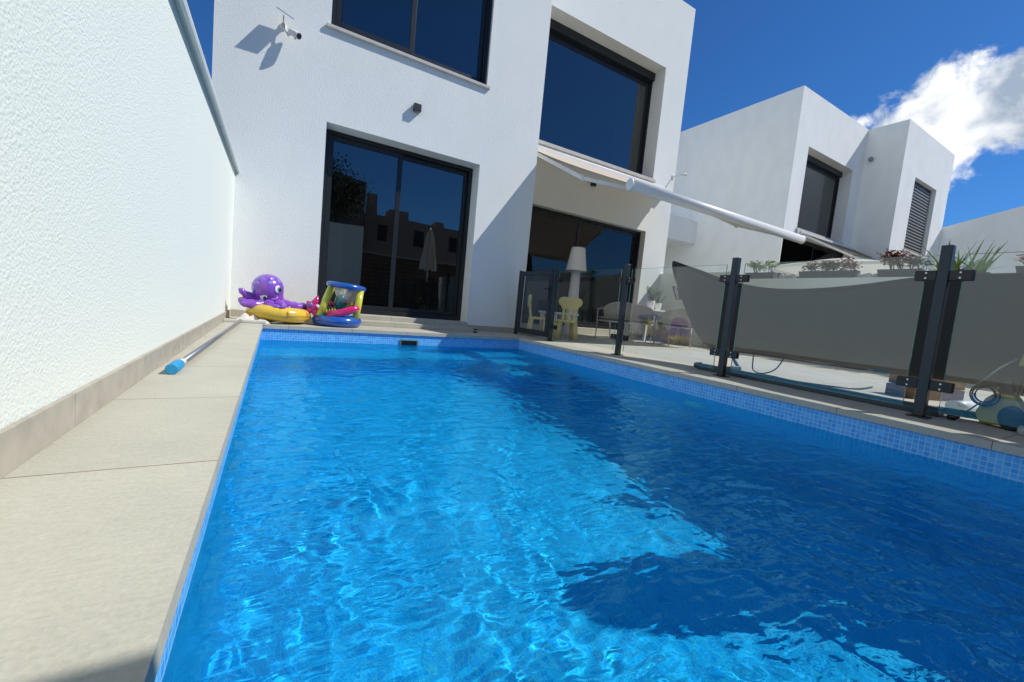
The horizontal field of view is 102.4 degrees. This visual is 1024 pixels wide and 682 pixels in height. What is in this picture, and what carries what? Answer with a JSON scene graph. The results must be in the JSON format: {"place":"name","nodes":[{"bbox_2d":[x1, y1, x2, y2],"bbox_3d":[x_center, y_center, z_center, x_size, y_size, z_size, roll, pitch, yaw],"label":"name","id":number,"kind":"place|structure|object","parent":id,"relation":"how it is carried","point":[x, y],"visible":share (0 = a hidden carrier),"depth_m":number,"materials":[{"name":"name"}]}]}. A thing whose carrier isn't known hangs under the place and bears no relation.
{"place":"outdoors","nodes":[
{"label":"outdoors","id":0,"kind":"place"},
{"bbox_2d":[212,0,695,337],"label":"terraced house","id":1,"kind":"structure","parent":0,"point":[457,203],"depth_m":7.19,"materials":[{"name":"white paint"}]},
{"bbox_2d":[276,7,301,39],"bbox_3d":[-3.015,-4.279,5.575,0.310,0.342,0.245,3,5,-30],"label":"security camera","id":2,"kind":"object","parent":1,"relation":"attached to","point":[295,34],"visible":1,"depth_m":5.57,"materials":[{"name":"white plastic"}]},
{"bbox_2d":[317,129,472,320],"bbox_3d":[-1.940,-1.822,7.065,2.482,2.791,0.100,3,5,-30],"label":"sliding door","id":3,"kind":"structure","parent":1,"relation":"in","point":[394,221],"depth_m":7.00,"materials":[{"name":"glass"}]},
{"bbox_2d":[331,0,492,83],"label":"window","id":4,"kind":"structure","parent":1,"relation":"in","point":[452,35],"depth_m":6.75,"materials":[{"name":"glass"}]},
{"bbox_2d":[413,103,421,112],"bbox_3d":[-1.519,-3.731,6.600,0.116,0.114,0.084,3,5,-30],"label":"wall lamp","id":5,"kind":"object","parent":1,"relation":"attached to","point":[417,107],"visible":1,"depth_m":6.57,"materials":[{"name":"black metal"}]},
{"bbox_2d":[521,206,640,330],"bbox_3d":[1.594,-1.735,10.448,4.176,2.731,0.100,3,5,-30],"label":"sliding door","id":6,"kind":"structure","parent":1,"relation":"in","point":[553,234],"depth_m":10.56,"materials":[{"name":"glass"}]},
{"bbox_2d":[539,18,654,173],"bbox_3d":[1.930,-5.913,10.340,4.106,2.864,0.230,3,5,-30],"label":"window","id":7,"kind":"structure","parent":1,"relation":"in","point":[596,102],"depth_m":10.42,"materials":[{"name":"glass"}]},
{"bbox_2d":[537,145,805,243],"bbox_3d":[2.977,-3.161,8.587,4.910,1.811,3.754,3,5,-30],"label":"awning","id":8,"kind":"object","parent":1,"relation":"attached to","point":[649,189],"visible":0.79,"depth_m":7.27,"materials":[{"name":"white metal"}]},
{"bbox_2d":[672,173,686,178],"bbox_3d":[4.613,-4.555,11.357,0.370,0.132,0.086,8,6,32],"label":"security camera","id":9,"kind":"object","parent":1,"relation":"attached to","point":[680,174],"visible":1,"depth_m":11.31,"materials":[{"name":"white plastic"}]},
{"bbox_2d":[0,317,1023,681],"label":"pool deck","id":10,"kind":"structure","parent":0,"point":[102,513],"depth_m":0.96,"materials":[{"name":"stone"}]},
{"bbox_2d":[0,0,239,478],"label":"garden wall","id":11,"kind":"structure","parent":10,"relation":"on","point":[119,166],"depth_m":1.43,"materials":[{"name":"white paint"}]},
{"bbox_2d":[165,318,265,374],"bbox_3d":[-2.398,-0.047,3.543,0.430,0.060,3.266,3,5,-30],"label":"pool brush","id":12,"kind":"object","parent":10,"relation":"on","point":[174,366],"visible":1,"depth_m":2.77,"materials":[{"name":"brushed aluminium"},{"name":"blue plastic"},{"name":"white plastic"}]},
{"bbox_2d":[237,313,270,323],"bbox_3d":[-3.216,-0.283,5.082,0.427,0.121,0.205,3,5,-30],"label":"towel","id":13,"kind":"object","parent":10,"relation":"on","point":[247,316],"visible":0.48,"depth_m":5.05,"materials":[{"name":"beige fabric"}]},
{"bbox_2d":[244,304,310,322],"bbox_3d":[-3.112,-0.367,5.502,0.785,0.233,0.785,3,5,-30],"label":"swim ring","id":14,"kind":"object","parent":10,"relation":"on","point":[287,314],"visible":0.89,"depth_m":5.20,"materials":[{"name":"yellow plastic"}]},
{"bbox_2d":[238,274,306,308],"bbox_3d":[-3.121,-0.630,5.427,0.767,0.482,0.641,5,5,-8],"label":"octopus float","id":15,"kind":"object","parent":14,"relation":"on","point":[267,289],"visible":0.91,"depth_m":5.25,"materials":[{"name":"purple plastic"}]},
{"bbox_2d":[312,281,365,327],"bbox_3d":[-2.435,-0.525,5.821,0.694,0.625,0.657,3,5,-30],"label":"hoop float","id":16,"kind":"object","parent":10,"relation":"on","point":[336,313],"visible":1,"depth_m":5.64,"materials":[{"name":"blue plastic"}]},
{"bbox_2d":[305,295,319,315],"bbox_3d":[-2.682,-0.461,5.633,0.287,0.328,0.156,3,5,-30],"label":"star float","id":17,"kind":"object","parent":16,"relation":"attached to","point":[313,306],"visible":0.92,"depth_m":5.58,"materials":[{"name":"plastic"}]},
{"bbox_2d":[514,270,553,336],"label":"pool gate","id":18,"kind":"structure","parent":10,"relation":"on","point":[522,276],"depth_m":7.36,"materials":[{"name":"grey metal"}]},
{"bbox_2d":[525,294,544,335],"bbox_3d":[0.499,-0.483,7.880,0.426,0.778,0.440,5,5,-2],"label":"child chair","id":19,"kind":"object","parent":10,"relation":"on","point":[530,321],"visible":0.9,"depth_m":7.71,"materials":[{"name":"yellow plastic"}]},
{"bbox_2d":[538,310,578,335],"bbox_3d":[0.900,-0.329,8.177,0.600,0.485,0.560,3,5,-30],"label":"child table","id":20,"kind":"object","parent":10,"relation":"on","point":[542,313],"visible":0.42,"depth_m":8.18,"materials":[{"name":"white plastic"}]},
{"bbox_2d":[552,297,582,340],"bbox_3d":[0.997,-0.407,7.535,0.440,0.778,0.426,5,5,-5],"label":"child chair","id":21,"kind":"object","parent":10,"relation":"on","point":[571,303],"visible":0.94,"depth_m":7.36,"materials":[{"name":"yellow plastic"}]},
{"bbox_2d":[562,247,585,334],"bbox_3d":[1.369,-1.088,9.107,0.450,1.927,0.450,3,5,-30],"label":"floor lamp","id":22,"kind":"object","parent":10,"relation":"on","point":[577,260],"visible":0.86,"depth_m":8.98,"materials":[{"name":"white plastic"}]},
{"bbox_2d":[595,302,633,342],"bbox_3d":[2.138,-0.403,8.510,0.646,0.814,0.612,4,5,-18],"label":"rope chair","id":23,"kind":"object","parent":10,"relation":"on","point":[610,312],"visible":0.82,"depth_m":8.27,"materials":[{"name":"grey fabric"}]},
{"bbox_2d":[627,304,654,342],"bbox_3d":[2.816,-0.396,9.203,0.646,0.814,0.612,8,5,28],"label":"rope chair","id":24,"kind":"object","parent":10,"relation":"on","point":[643,315],"visible":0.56,"depth_m":8.92,"materials":[{"name":"grey fabric"}]},
{"bbox_2d":[623,309,685,343],"bbox_3d":[3.536,-0.370,10.099,1.600,0.750,0.800,3,5,-30],"label":"garden table","id":25,"kind":"object","parent":10,"relation":"on","point":[664,332],"visible":0.25,"depth_m":10.01,"materials":[{"name":"white metal"}]},
{"bbox_2d":[646,285,659,308],"bbox_3d":[3.321,-1.038,9.779,0.375,0.587,0.351,3,5,-30],"label":"potted plant","id":26,"kind":"object","parent":25,"relation":"on","point":[650,304],"visible":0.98,"depth_m":9.76,"materials":[{"name":"green plastic"}]},
{"bbox_2d":[653,290,666,309],"bbox_3d":[3.551,-0.996,10.001,0.286,0.510,0.326,3,5,-30],"label":"potted plant","id":27,"kind":"object","parent":25,"relation":"on","point":[657,305],"visible":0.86,"depth_m":9.92,"materials":[{"name":"green plastic"}]},
{"bbox_2d":[653,308,691,347],"bbox_3d":[3.486,-0.304,8.866,0.646,0.814,0.612,4,5,-12],"label":"rope chair","id":28,"kind":"object","parent":10,"relation":"on","point":[677,318],"visible":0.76,"depth_m":8.61,"materials":[{"name":"grey fabric"}]},
{"bbox_2d":[679,322,702,345],"bbox_3d":[4.256,-0.284,9.514,0.646,0.814,0.612,6,5,10],"label":"rope chair","id":29,"kind":"object","parent":10,"relation":"on","point":[690,324],"visible":0.03,"depth_m":9.32,"materials":[{"name":"beige metal"}]},
{"bbox_2d":[653,272,912,345],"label":"garden wall","id":30,"kind":"structure","parent":10,"relation":"on","point":[666,284],"depth_m":9.36,"materials":[{"name":"white paint"}]},
{"bbox_2d":[744,258,779,278],"bbox_3d":[5.658,-1.634,9.315,0.342,0.466,0.781,3,5,-30],"label":"planter","id":31,"kind":"object","parent":30,"relation":"on","point":[764,275],"visible":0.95,"depth_m":9.24,"materials":[{"name":"grey"}]},
{"bbox_2d":[778,274,796,277],"bbox_3d":[5.907,-1.377,8.824,0.147,0.124,0.352,3,5,-30],"label":"stone ornament","id":32,"kind":"object","parent":30,"relation":"on","point":[788,276],"visible":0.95,"depth_m":8.77,"materials":[{"name":"white stone"}]},
{"bbox_2d":[798,257,862,277],"bbox_3d":[6.273,-1.452,8.163,0.477,0.410,1.082,3,5,-30],"label":"planter","id":33,"kind":"object","parent":30,"relation":"on","point":[833,265],"visible":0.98,"depth_m":8.10,"materials":[{"name":"grey"}]},
{"bbox_2d":[857,273,877,276],"bbox_3d":[6.597,-1.207,7.641,0.152,0.117,0.320,3,5,-30],"label":"stone ornament","id":34,"kind":"object","parent":30,"relation":"on","point":[868,275],"visible":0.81,"depth_m":7.58,"materials":[{"name":"white stone"}]},
{"bbox_2d":[877,247,934,276],"bbox_3d":[6.863,-1.373,7.204,0.385,0.523,0.808,3,5,-30],"label":"planter","id":35,"kind":"object","parent":30,"relation":"on","point":[901,271],"visible":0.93,"depth_m":7.21,"materials":[{"name":"grey"}]},
{"bbox_2d":[918,239,1007,273],"bbox_3d":[7.191,-1.333,6.578,1.097,0.607,1.086,8,5,29],"label":"planter","id":36,"kind":"object","parent":30,"relation":"on","point":[982,266],"visible":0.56,"depth_m":6.44,"materials":[{"name":"green"}]},
{"bbox_2d":[1015,251,1023,272],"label":"planter","id":37,"kind":"object","parent":30,"relation":"on","point":[1019,269],"visible":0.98,"depth_m":6.04,"materials":[{"name":"grey"}]},
{"bbox_2d":[546,245,1023,428],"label":"glass fence","id":38,"kind":"object","parent":10,"relation":"on","point":[924,384],"visible":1,"depth_m":2.92,"materials":[{"name":"grey"}]},
{"bbox_2d":[763,374,872,389],"bbox_3d":[3.266,0.445,4.340,1.190,0.016,0.435,6,5,11],"label":"power cable","id":39,"kind":"object","parent":10,"relation":"on","point":[833,386],"visible":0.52,"depth_m":4.15,"materials":[{"name":"blue plastic"}]},
{"bbox_2d":[672,261,1023,419],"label":"hammock","id":40,"kind":"object","parent":10,"relation":"on","point":[869,327],"visible":0.94,"depth_m":3.60,"materials":[{"name":"grey fabric"}]},
{"bbox_2d":[752,355,783,373],"bbox_3d":[2.767,0.234,4.450,0.027,0.271,0.335,2,6,-32],"label":"strap","id":41,"kind":"object","parent":40,"relation":"hanging from","point":[765,372],"visible":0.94,"depth_m":4.48,"materials":[{"name":"black"}]},
{"bbox_2d":[885,374,965,400],"bbox_3d":[4.038,0.445,4.026,0.650,0.222,0.270,4,5,-12],"label":"timber block","id":42,"kind":"object","parent":10,"relation":"on","point":[892,388],"depth_m":3.94,"materials":[{"name":"grey"}]},
{"bbox_2d":[935,206,1023,272],"bbox_3d":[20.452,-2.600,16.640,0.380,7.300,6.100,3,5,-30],"label":"boundary wall","id":43,"kind":"structure","parent":10,"relation":"on","point":[1003,227],"depth_m":17.13,"materials":[{"name":"white paint"}]},
{"bbox_2d":[947,355,1023,430],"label":"pressure washer","id":44,"kind":"object","parent":10,"relation":"on","point":[1004,405],"visible":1,"depth_m":2.76,"materials":[{"name":"yellow plastic"}]},
{"bbox_2d":[1017,426,1023,435],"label":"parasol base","id":45,"kind":"object","parent":10,"relation":"on","point":[1020,430],"visible":0.78,"depth_m":2.59,"materials":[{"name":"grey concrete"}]},
{"bbox_2d":[187,0,1023,227],"label":"sky","id":46,"kind":"structure","parent":0,"point":[954,69],"materials":[{"name":"blue"}]},
{"bbox_2d":[663,214,697,273],"bbox_3d":[4.457,-2.952,17.410,5.885,4.850,2.700,3,5,-30],"label":"carport","id":47,"kind":"object","parent":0,"point":[681,230],"visible":0.14,"depth_m":17.19,"materials":[{"name":"white paint"}]},
{"bbox_2d":[664,85,954,277],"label":"terraced house","id":48,"kind":"structure","parent":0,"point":[794,160],"depth_m":16.25,"materials":[{"name":"white paint"}]},
{"bbox_2d":[777,238,842,277],"bbox_3d":[11.480,-1.807,16.170,4.996,4.016,0.100,3,5,-30],"label":"sliding door","id":49,"kind":"structure","parent":48,"relation":"in","point":[791,251],"depth_m":15.73,"materials":[{"name":"glass"}]},
{"bbox_2d":[797,154,842,237],"bbox_3d":[11.758,-5.512,16.094,3.496,2.864,0.230,3,5,-30],"label":"window","id":50,"kind":"structure","parent":48,"relation":"in","point":[821,180],"depth_m":16.31,"materials":[{"name":"glass"}]},
{"bbox_2d":[797,230,879,260],"bbox_3d":[13.048,-3.065,14.984,4.880,1.385,2.775,3,5,-30],"label":"awning","id":51,"kind":"object","parent":48,"relation":"attached to","point":[830,243],"visible":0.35,"depth_m":14.91,"materials":[{"name":"white fabric"}]},
{"bbox_2d":[903,181,930,253],"bbox_3d":[16.921,-5.116,17.331,2.396,2.851,0.150,3,5,-30],"label":"window","id":52,"kind":"structure","parent":48,"relation":"in","point":[921,195],"depth_m":17.37,"materials":[{"name":"metal"}]},
{"bbox_3d":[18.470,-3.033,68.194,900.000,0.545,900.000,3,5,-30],"label":"ground","id":53,"kind":"structure","parent":0,"visible":0},
{"bbox_2d":[154,328,1023,681],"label":"pool basin","id":54,"kind":"object","parent":53,"relation":"in","point":[994,462],"visible":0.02,"depth_m":3.17,"materials":[{"name":"tile"}]},
{"bbox_2d":[399,340,417,344],"bbox_3d":[-1.497,0.032,5.986,0.270,0.096,0.013,3,5,-30],"label":"pool skimmer","id":55,"kind":"object","parent":54,"relation":"attached to","point":[408,342],"visible":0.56,"depth_m":5.99,"materials":[{"name":"grey plastic"}]},
{"bbox_2d":[162,340,1023,681],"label":"water","id":56,"kind":"structure","parent":54,"relation":"in","point":[386,512],"depth_m":1.28,"materials":[{"name":"blue liquid"}]}
]}

